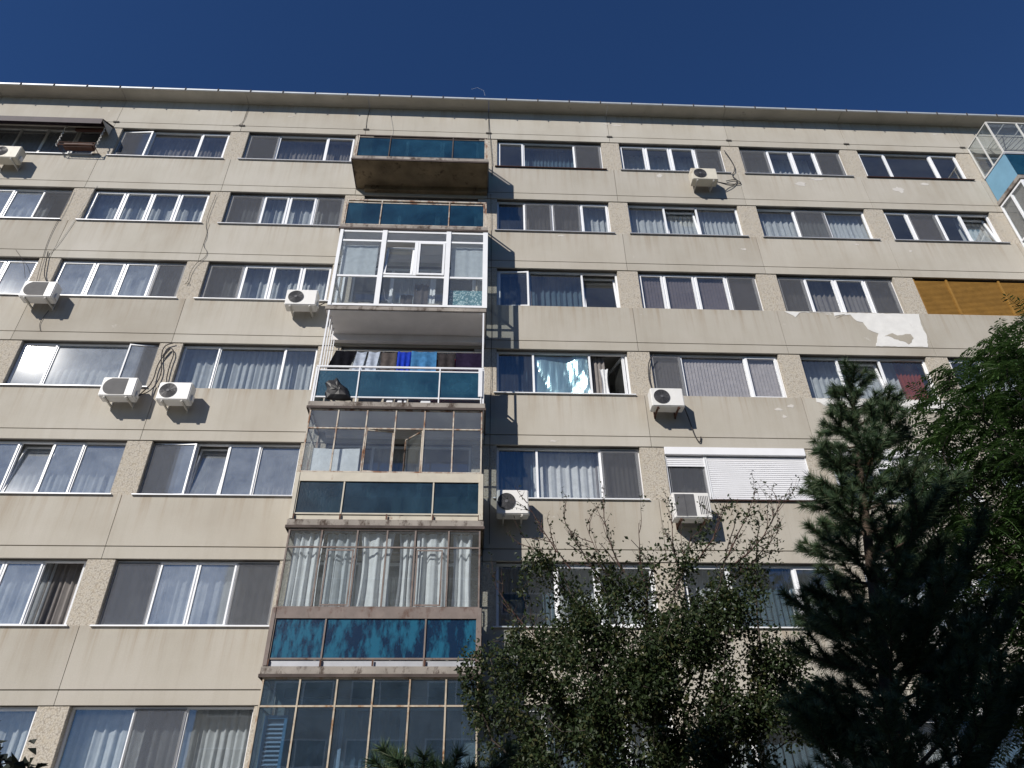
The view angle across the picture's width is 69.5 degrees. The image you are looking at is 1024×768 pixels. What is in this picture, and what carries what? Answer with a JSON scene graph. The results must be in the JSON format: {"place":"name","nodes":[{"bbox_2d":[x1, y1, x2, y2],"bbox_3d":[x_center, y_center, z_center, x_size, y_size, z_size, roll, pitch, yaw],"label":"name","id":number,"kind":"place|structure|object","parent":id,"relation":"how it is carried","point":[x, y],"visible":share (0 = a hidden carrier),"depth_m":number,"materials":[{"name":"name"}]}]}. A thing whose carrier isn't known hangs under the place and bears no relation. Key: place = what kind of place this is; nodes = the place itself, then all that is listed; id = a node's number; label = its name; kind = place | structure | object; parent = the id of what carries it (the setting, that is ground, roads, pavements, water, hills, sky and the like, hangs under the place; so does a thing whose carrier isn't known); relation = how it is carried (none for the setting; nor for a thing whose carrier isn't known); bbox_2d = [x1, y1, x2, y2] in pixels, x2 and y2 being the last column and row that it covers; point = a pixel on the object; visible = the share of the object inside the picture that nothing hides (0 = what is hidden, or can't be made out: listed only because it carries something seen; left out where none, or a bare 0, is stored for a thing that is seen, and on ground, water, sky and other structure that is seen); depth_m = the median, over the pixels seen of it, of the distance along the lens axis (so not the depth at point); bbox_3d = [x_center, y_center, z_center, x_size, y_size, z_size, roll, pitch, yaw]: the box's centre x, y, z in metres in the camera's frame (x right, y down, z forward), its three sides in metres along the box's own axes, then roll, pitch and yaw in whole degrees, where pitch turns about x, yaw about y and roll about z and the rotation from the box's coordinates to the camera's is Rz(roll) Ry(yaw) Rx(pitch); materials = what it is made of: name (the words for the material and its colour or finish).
{"place":"outdoors","nodes":[
{"label":"outdoors","id":0,"kind":"place"},
{"bbox_2d":[0,720,47,767],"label":"broad leaved tree","id":1,"kind":"object","parent":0,"point":[11,761],"visible":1,"depth_m":4.06,"materials":[{"name":"green plant"}]},
{"bbox_2d":[0,0,1023,114],"label":"sky","id":2,"kind":"structure","parent":0,"point":[933,56],"materials":[{"name":"blue"}]},
{"label":"ground","id":3,"kind":"structure","parent":0,"visible":0},
{"bbox_2d":[360,734,544,767],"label":"pine tree","id":4,"kind":"object","parent":3,"relation":"on","point":[399,759],"visible":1,"depth_m":4.78,"materials":[{"name":"green plant"}]},
{"bbox_2d":[0,82,1023,767],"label":"apartment building","id":5,"kind":"structure","parent":3,"relation":"on","point":[216,574],"depth_m":18.08,"materials":[{"name":"concrete"}]},
{"bbox_2d":[0,146,26,171],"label":"air conditioner","id":6,"kind":"object","parent":5,"relation":"attached to","point":[13,155],"visible":1,"depth_m":21.01,"materials":[{"name":"paint"}]},
{"bbox_2d":[0,707,37,766],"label":"window","id":7,"kind":"structure","parent":5,"relation":"in","point":[16,723],"depth_m":13.29,"materials":[{"name":"glass"}]},
{"bbox_2d":[0,259,38,294],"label":"window","id":8,"kind":"structure","parent":5,"relation":"in","point":[13,278],"depth_m":19.41,"materials":[{"name":"glass"}]},
{"bbox_2d":[0,189,71,219],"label":"window","id":9,"kind":"structure","parent":5,"relation":"in","point":[13,206],"depth_m":20.97,"materials":[{"name":"glass"}]},
{"bbox_2d":[19,251,61,310],"bbox_3d":[-11.708,-2.771,18.687,0.964,1.998,0.460,1,-35,-2],"label":"air conditioner","id":10,"kind":"object","parent":5,"relation":"attached to","point":[40,292],"visible":1,"depth_m":18.13,"materials":[{"name":"paint"}]},
{"bbox_2d":[0,560,86,626],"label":"window","id":11,"kind":"structure","parent":5,"relation":"in","point":[32,593],"depth_m":14.72,"materials":[{"name":"glass"}]},
{"bbox_2d":[0,128,101,154],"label":"window","id":12,"kind":"structure","parent":5,"relation":"in","point":[32,144],"depth_m":22.53,"materials":[{"name":"black glass"}]},
{"bbox_2d":[36,191,72,280],"bbox_3d":[-12.232,-3.957,19.749,0.272,3.681,0.011,1,-35,-2],"label":"cable","id":13,"kind":"object","parent":5,"relation":"attached to","point":[51,233],"visible":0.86,"depth_m":19.80,"materials":[{"name":"black rubber"}]},
{"bbox_2d":[0,115,113,135],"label":"awning","id":14,"kind":"object","parent":5,"relation":"attached to","point":[64,121],"visible":1,"depth_m":21.83,"materials":[{"name":"metal"}]},
{"bbox_2d":[0,441,126,494],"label":"window","id":15,"kind":"structure","parent":5,"relation":"in","point":[53,470],"depth_m":16.49,"materials":[{"name":"glass"}]},
{"bbox_2d":[50,186,96,252],"bbox_3d":[-11.964,-4.537,20.172,0.401,2.712,0.011,1,-35,-2],"label":"cable","id":16,"kind":"object","parent":5,"relation":"attached to","point":[74,220],"visible":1,"depth_m":20.23,"materials":[{"name":"black rubber"}]},
{"bbox_2d":[0,343,158,387],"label":"window","id":17,"kind":"structure","parent":5,"relation":"in","point":[55,367],"depth_m":18.04,"materials":[{"name":"grey glass"}]},
{"bbox_2d":[55,126,106,153],"bbox_3d":[-12.735,-7.272,21.884,1.214,0.990,0.315,1,-35,-2],"label":"drying rack","id":18,"kind":"object","parent":5,"relation":"on","point":[75,146],"depth_m":21.63,"materials":[{"name":"metal"}]},
{"bbox_2d":[54,261,186,298],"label":"window","id":19,"kind":"structure","parent":5,"relation":"in","point":[112,279],"depth_m":19.44,"materials":[{"name":"glass"}]},
{"bbox_2d":[98,342,174,408],"bbox_3d":[-8.699,-0.345,17.138,1.105,1.927,0.460,1,-35,-2],"label":"air conditioner","id":20,"kind":"object","parent":5,"relation":"attached to","point":[115,389],"visible":1,"depth_m":16.61,"materials":[{"name":"paint"}]},
{"bbox_2d":[76,191,209,223],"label":"window","id":21,"kind":"structure","parent":5,"relation":"in","point":[126,208],"depth_m":21.06,"materials":[{"name":"glass"}]},
{"bbox_2d":[54,707,253,767],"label":"window","id":22,"kind":"structure","parent":5,"relation":"in","point":[100,737],"depth_m":13.32,"materials":[{"name":"grey glass"}]},
{"bbox_2d":[106,131,229,158],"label":"window","id":23,"kind":"structure","parent":5,"relation":"in","point":[201,149],"depth_m":22.70,"materials":[{"name":"white plastic"}]},
{"bbox_2d":[155,348,195,412],"bbox_3d":[-7.777,-0.230,17.100,1.131,1.836,0.470,1,-35,-2],"label":"air conditioner","id":24,"kind":"object","parent":5,"relation":"attached to","point":[169,394],"visible":1,"depth_m":16.59,"materials":[{"name":"paint"}]},
{"bbox_2d":[90,561,279,626],"bbox_3d":[-6.308,4.169,14.631,3.390,1.580,0.522,1,-35,-2],"label":"window","id":25,"kind":"structure","parent":5,"relation":"in","point":[144,593],"depth_m":14.79,"materials":[{"name":"glass"}]},
{"bbox_2d":[185,195,215,283],"bbox_3d":[-8.269,-3.975,19.971,0.319,3.416,0.011,1,-35,-2],"label":"cable","id":26,"kind":"object","parent":5,"relation":"attached to","point":[204,247],"visible":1,"depth_m":19.55,"materials":[{"name":"black rubber"}]},
{"bbox_2d":[131,443,300,496],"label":"window","id":27,"kind":"structure","parent":5,"relation":"in","point":[180,475],"depth_m":16.74,"materials":[{"name":"white plastic"}]},
{"bbox_2d":[174,346,317,389],"bbox_3d":[-6.366,-0.284,17.860,3.378,1.580,0.360,1,-35,-2],"label":"window","id":28,"kind":"structure","parent":5,"relation":"in","point":[286,370],"depth_m":18.04,"materials":[{"name":"grey glass"}]},
{"bbox_2d":[194,264,332,301],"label":"window","id":29,"kind":"structure","parent":5,"relation":"in","point":[273,284],"depth_m":19.64,"materials":[{"name":"glass"}]},
{"bbox_2d":[256,715,292,767],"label":"cabinet","id":30,"kind":"object","parent":5,"relation":"on","point":[275,742],"visible":0.99,"depth_m":12.28,"materials":[{"name":"white paint"}]},
{"bbox_2d":[217,195,344,226],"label":"window","id":31,"kind":"structure","parent":5,"relation":"in","point":[289,212],"depth_m":21.20,"materials":[{"name":"white plastic"}]},
{"bbox_2d":[238,135,355,162],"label":"window","id":32,"kind":"structure","parent":5,"relation":"in","point":[302,152],"depth_m":22.86,"materials":[{"name":"white plastic"}]},
{"bbox_2d":[284,290,333,318],"bbox_3d":[-5.050,-2.018,18.501,1.152,0.598,0.470,1,-35,-2],"label":"air conditioner","id":33,"kind":"object","parent":5,"relation":"attached to","point":[301,300],"visible":0.96,"depth_m":18.33,"materials":[{"name":"paint"}]},
{"bbox_2d":[310,448,359,470],"bbox_3d":[-3.666,1.752,15.180,0.970,0.988,0.045,1,-35,-2],"label":"sheet","id":34,"kind":"object","parent":5,"relation":"hanging from","point":[345,459],"visible":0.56,"depth_m":15.30,"materials":[{"name":"white fabric"}]},
{"bbox_2d":[325,378,351,400],"bbox_3d":[-3.769,0.077,16.049,0.646,0.626,0.118,1,-35,-2],"label":"plastic bag","id":35,"kind":"object","parent":5,"relation":"on","point":[336,390],"visible":1,"depth_m":15.94,"materials":[{"name":"black plastic"}]},
{"bbox_2d":[286,707,464,767],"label":"window","id":36,"kind":"structure","parent":5,"relation":"in","point":[387,722],"depth_m":13.42,"materials":[{"name":"blue glass"}]},
{"bbox_2d":[319,562,453,606],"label":"window","id":37,"kind":"structure","parent":5,"relation":"in","point":[394,567],"depth_m":14.98,"materials":[{"name":"white plastic"}]},
{"bbox_2d":[327,445,471,471],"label":"window","id":38,"kind":"structure","parent":5,"relation":"in","point":[379,460],"depth_m":16.64,"materials":[{"name":"grey glass"}]},
{"bbox_2d":[335,350,465,352],"bbox_3d":[-2.495,-0.747,17.052,3.580,0.020,0.009,1,-35,-2],"label":"clothes line","id":39,"kind":"object","parent":5,"relation":"attached to","point":[396,351],"visible":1,"depth_m":17.04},
{"bbox_2d":[327,351,356,369],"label":"trousers","id":40,"kind":"object","parent":39,"relation":"hanging from","point":[345,358],"visible":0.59,"depth_m":16.86,"materials":[{"name":"black fabric"}]},
{"bbox_2d":[352,352,366,369],"bbox_3d":[-3.495,-0.418,16.776,0.330,0.786,0.068,1,-35,-2],"label":"shirt","id":41,"kind":"object","parent":39,"relation":"hanging from","point":[359,360],"visible":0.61,"depth_m":16.86,"materials":[{"name":"fabric"}]},
{"bbox_2d":[365,352,379,369],"bbox_3d":[-3.200,-0.427,16.798,0.340,0.772,0.068,1,-35,-2],"label":"shirt","id":42,"kind":"object","parent":39,"relation":"hanging from","point":[372,358],"visible":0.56,"depth_m":16.88,"materials":[{"name":"fabric"}]},
{"bbox_2d":[380,352,396,369],"bbox_3d":[-2.826,-0.412,16.806,0.350,0.775,0.067,1,-35,-2],"label":"cloth","id":43,"kind":"object","parent":39,"relation":"hanging from","point":[388,359],"visible":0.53,"depth_m":16.90,"materials":[{"name":"fabric"}]},
{"bbox_2d":[396,351,411,370],"bbox_3d":[-2.462,-0.442,16.847,0.340,0.745,0.068,1,-35,-2],"label":"shirt","id":44,"kind":"object","parent":39,"relation":"hanging from","point":[403,359],"visible":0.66,"depth_m":16.91,"materials":[{"name":"fabric"}]},
{"bbox_2d":[410,351,436,370],"bbox_3d":[-2.022,-0.480,16.873,0.580,0.662,0.068,1,-35,-2],"label":"towel","id":45,"kind":"object","parent":39,"relation":"hanging from","point":[423,359],"visible":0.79,"depth_m":16.91,"materials":[{"name":"blue fabric"}]},
{"bbox_2d":[437,353,454,370],"bbox_3d":[-1.507,-0.421,16.882,0.390,0.718,0.066,1,-35,-2],"label":"cloth","id":46,"kind":"object","parent":39,"relation":"hanging from","point":[446,360],"visible":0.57,"depth_m":16.96,"materials":[{"name":"fabric"}]},
{"bbox_2d":[455,353,481,371],"bbox_3d":[-0.983,-0.438,16.922,0.620,0.696,0.068,1,-35,-2],"label":"sheet","id":47,"kind":"object","parent":39,"relation":"hanging from","point":[468,360],"visible":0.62,"depth_m":16.98,"materials":[{"name":"fabric"}]},
{"bbox_2d":[383,284,428,304],"bbox_3d":[-2.615,-1.968,18.176,1.107,0.957,0.458,1,-35,-2],"label":"clothes airer","id":48,"kind":"object","parent":5,"relation":"on","point":[421,291],"visible":0.69,"depth_m":18.18,"materials":[{"name":"white paint"}]},
{"bbox_2d":[342,349,473,369],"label":"window","id":49,"kind":"structure","parent":5,"relation":"in","point":[358,350],"depth_m":18.23,"materials":[{"name":"brown plastic"}]},
{"bbox_2d":[350,268,475,303],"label":"window","id":50,"kind":"structure","parent":5,"relation":"in","point":[396,285],"depth_m":19.63,"materials":[{"name":"white plastic"}]},
{"bbox_2d":[365,198,477,204],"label":"window","id":51,"kind":"structure","parent":5,"relation":"in","point":[366,198],"depth_m":21.40,"materials":[{"name":"white plastic"}]},
{"bbox_2d":[420,400,430,402],"bbox_3d":[-1.884,0.413,16.097,0.220,0.119,0.080,1,-35,-2],"label":"box","id":52,"kind":"object","parent":5,"relation":"on","point":[425,401],"visible":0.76,"depth_m":16.07,"materials":[{"name":"white paint"}]},
{"bbox_2d":[489,243,491,543],"bbox_3d":[-0.535,-1.113,18.365,0.064,10.800,0.011,1,-35,-2],"label":"cable","id":53,"kind":"object","parent":5,"relation":"attached to","point":[490,388],"visible":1,"depth_m":18.08,"materials":[{"name":"black rubber"}]},
{"bbox_2d":[496,490,529,525],"bbox_3d":[0.023,2.602,15.518,0.695,0.625,0.470,1,-35,-2],"label":"air conditioner","id":54,"kind":"object","parent":5,"relation":"attached to","point":[504,507],"visible":0.95,"depth_m":15.35,"materials":[{"name":"paint"}]},
{"bbox_2d":[495,142,606,169],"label":"window","id":55,"kind":"structure","parent":5,"relation":"in","point":[529,159],"depth_m":23.15,"materials":[{"name":"white plastic"}]},
{"bbox_2d":[495,202,614,233],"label":"window","id":56,"kind":"structure","parent":5,"relation":"in","point":[521,219],"depth_m":21.55,"materials":[{"name":"glass"}]},
{"bbox_2d":[497,271,620,307],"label":"window","id":57,"kind":"structure","parent":5,"relation":"in","point":[525,291],"depth_m":20.00,"materials":[{"name":"glass"}]},
{"bbox_2d":[494,352,635,395],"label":"window","id":58,"kind":"structure","parent":5,"relation":"in","point":[539,374],"depth_m":18.24,"materials":[{"name":"glass"}]},
{"bbox_2d":[493,448,649,500],"bbox_3d":[1.273,2.044,16.523,3.390,1.580,0.519,1,-35,-2],"label":"window","id":59,"kind":"structure","parent":5,"relation":"in","point":[544,475],"depth_m":16.76,"materials":[{"name":"glass"}]},
{"bbox_2d":[493,564,657,627],"bbox_3d":[1.297,4.346,15.016,3.390,1.580,0.701,1,-35,-2],"label":"window","id":60,"kind":"structure","parent":5,"relation":"in","point":[507,586],"depth_m":15.25,"materials":[{"name":"grey glass"}]},
{"bbox_2d":[496,706,672,767],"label":"window","id":61,"kind":"structure","parent":5,"relation":"in","point":[634,729],"depth_m":13.63,"materials":[{"name":"white plastic"}]},
{"bbox_2d":[648,355,700,441],"bbox_3d":[3.777,0.184,17.417,1.152,2.517,0.470,1,-35,-2],"label":"air conditioner","id":62,"kind":"object","parent":5,"relation":"attached to","point":[665,399],"visible":1,"depth_m":17.07,"materials":[{"name":"paint"}]},
{"bbox_2d":[619,146,731,173],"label":"window","id":63,"kind":"structure","parent":5,"relation":"in","point":[643,163],"depth_m":23.44,"materials":[{"name":"white plastic"}]},
{"bbox_2d":[628,205,748,236],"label":"window","id":64,"kind":"structure","parent":5,"relation":"in","point":[647,222],"depth_m":21.72,"materials":[{"name":"white plastic"}]},
{"bbox_2d":[669,493,712,529],"bbox_3d":[3.789,2.694,15.653,0.835,0.655,0.468,1,-35,-2],"label":"air conditioner","id":65,"kind":"object","parent":5,"relation":"attached to","point":[688,508],"visible":0.89,"depth_m":15.48,"materials":[{"name":"paint"}]},
{"bbox_2d":[638,274,763,310],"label":"window","id":66,"kind":"structure","parent":5,"relation":"in","point":[657,291],"depth_m":19.88,"materials":[{"name":"grey glass"}]},
{"bbox_2d":[688,150,740,192],"bbox_3d":[6.089,-6.619,22.325,1.629,1.979,0.470,1,-35,-2],"label":"air conditioner","id":67,"kind":"object","parent":5,"relation":"attached to","point":[706,177],"visible":1,"depth_m":21.76,"materials":[{"name":"paint"}]},
{"bbox_2d":[650,354,786,397],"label":"window","id":68,"kind":"structure","parent":5,"relation":"in","point":[751,376],"depth_m":18.31,"materials":[{"name":"grey glass"}]},
{"bbox_2d":[664,447,815,501],"bbox_3d":[5.076,2.129,16.711,3.390,1.580,0.597,1,-35,-2],"label":"window","id":69,"kind":"structure","parent":5,"relation":"in","point":[689,469],"depth_m":16.69,"materials":[{"name":"white plastic"}]},
{"bbox_2d":[681,565,836,628],"bbox_3d":[5.103,4.380,15.132,3.390,1.580,0.602,1,-35,-2],"label":"window","id":70,"kind":"structure","parent":5,"relation":"in","point":[788,575],"depth_m":15.42,"materials":[{"name":"grey glass"}]},
{"bbox_2d":[704,705,872,767],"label":"window","id":71,"kind":"structure","parent":5,"relation":"in","point":[797,758],"depth_m":13.70,"materials":[{"name":"glass"}]},
{"bbox_2d":[739,150,853,176],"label":"window","id":72,"kind":"structure","parent":5,"relation":"in","point":[768,166],"depth_m":23.53,"materials":[{"name":"white plastic"}]},
{"bbox_2d":[757,209,880,240],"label":"window","id":73,"kind":"structure","parent":5,"relation":"in","point":[800,226],"depth_m":21.83,"materials":[{"name":"white plastic"}]},
{"bbox_2d":[777,277,903,313],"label":"window","id":74,"kind":"structure","parent":5,"relation":"in","point":[864,297],"depth_m":20.25,"materials":[{"name":"grey glass"}]},
{"bbox_2d":[800,357,939,399],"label":"window","id":75,"kind":"structure","parent":5,"relation":"in","point":[818,374],"depth_m":18.76,"materials":[{"name":"grey glass"}]},
{"bbox_2d":[832,449,991,503],"bbox_3d":[8.880,2.193,16.869,3.390,1.580,0.602,1,-35,-2],"label":"window","id":76,"kind":"structure","parent":5,"relation":"in","point":[885,460],"depth_m":16.93,"materials":[{"name":"white plastic"}]},
{"bbox_2d":[858,153,974,180],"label":"window","id":77,"kind":"structure","parent":5,"relation":"in","point":[928,157],"depth_m":23.35,"materials":[{"name":"white plastic"}]},
{"bbox_2d":[863,566,1017,628],"bbox_3d":[8.908,4.443,15.288,3.390,1.580,0.601,1,-35,-2],"label":"window","id":78,"kind":"structure","parent":5,"relation":"in","point":[920,596],"depth_m":15.55,"materials":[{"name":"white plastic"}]},
{"bbox_2d":[883,212,1010,243],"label":"window","id":79,"kind":"structure","parent":5,"relation":"in","point":[928,228],"depth_m":21.89,"materials":[{"name":"glass"}]},
{"bbox_2d":[913,279,1023,315],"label":"window","id":80,"kind":"structure","parent":5,"relation":"in","point":[938,297],"depth_m":20.04,"materials":[{"name":"orange glass"}]},
{"bbox_2d":[913,704,1023,767],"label":"window","id":81,"kind":"structure","parent":5,"relation":"in","point":[928,728],"depth_m":13.88,"materials":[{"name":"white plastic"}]},
{"bbox_2d":[948,360,1015,398],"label":"window","id":82,"kind":"structure","parent":5,"relation":"in","point":[950,361],"depth_m":18.83,"materials":[{"name":"grey glass"}]},
{"bbox_2d":[975,157,1017,175],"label":"window","id":83,"kind":"structure","parent":5,"relation":"in","point":[985,167],"depth_m":23.90,"materials":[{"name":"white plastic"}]},
{"bbox_2d":[988,136,1023,156],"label":"drying rack","id":84,"kind":"object","parent":5,"relation":"on","point":[1005,144],"visible":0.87,"depth_m":23.05,"materials":[{"name":"white metal"}]},
{"bbox_2d":[453,470,851,767],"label":"leaved tree","id":85,"kind":"object","parent":3,"relation":"on","point":[648,680],"visible":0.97,"depth_m":9.28,"materials":[{"name":"green plant"}]},
{"bbox_2d":[764,357,1023,767],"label":"pine tree","id":86,"kind":"object","parent":3,"relation":"on","point":[823,722],"visible":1,"depth_m":7.29,"materials":[{"name":"green plant"}]},
{"bbox_2d":[864,293,1023,767],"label":"compound leaved tree","id":87,"kind":"object","parent":3,"relation":"on","point":[1001,408],"visible":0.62,"depth_m":10.07,"materials":[{"name":"green plant"}]}
]}

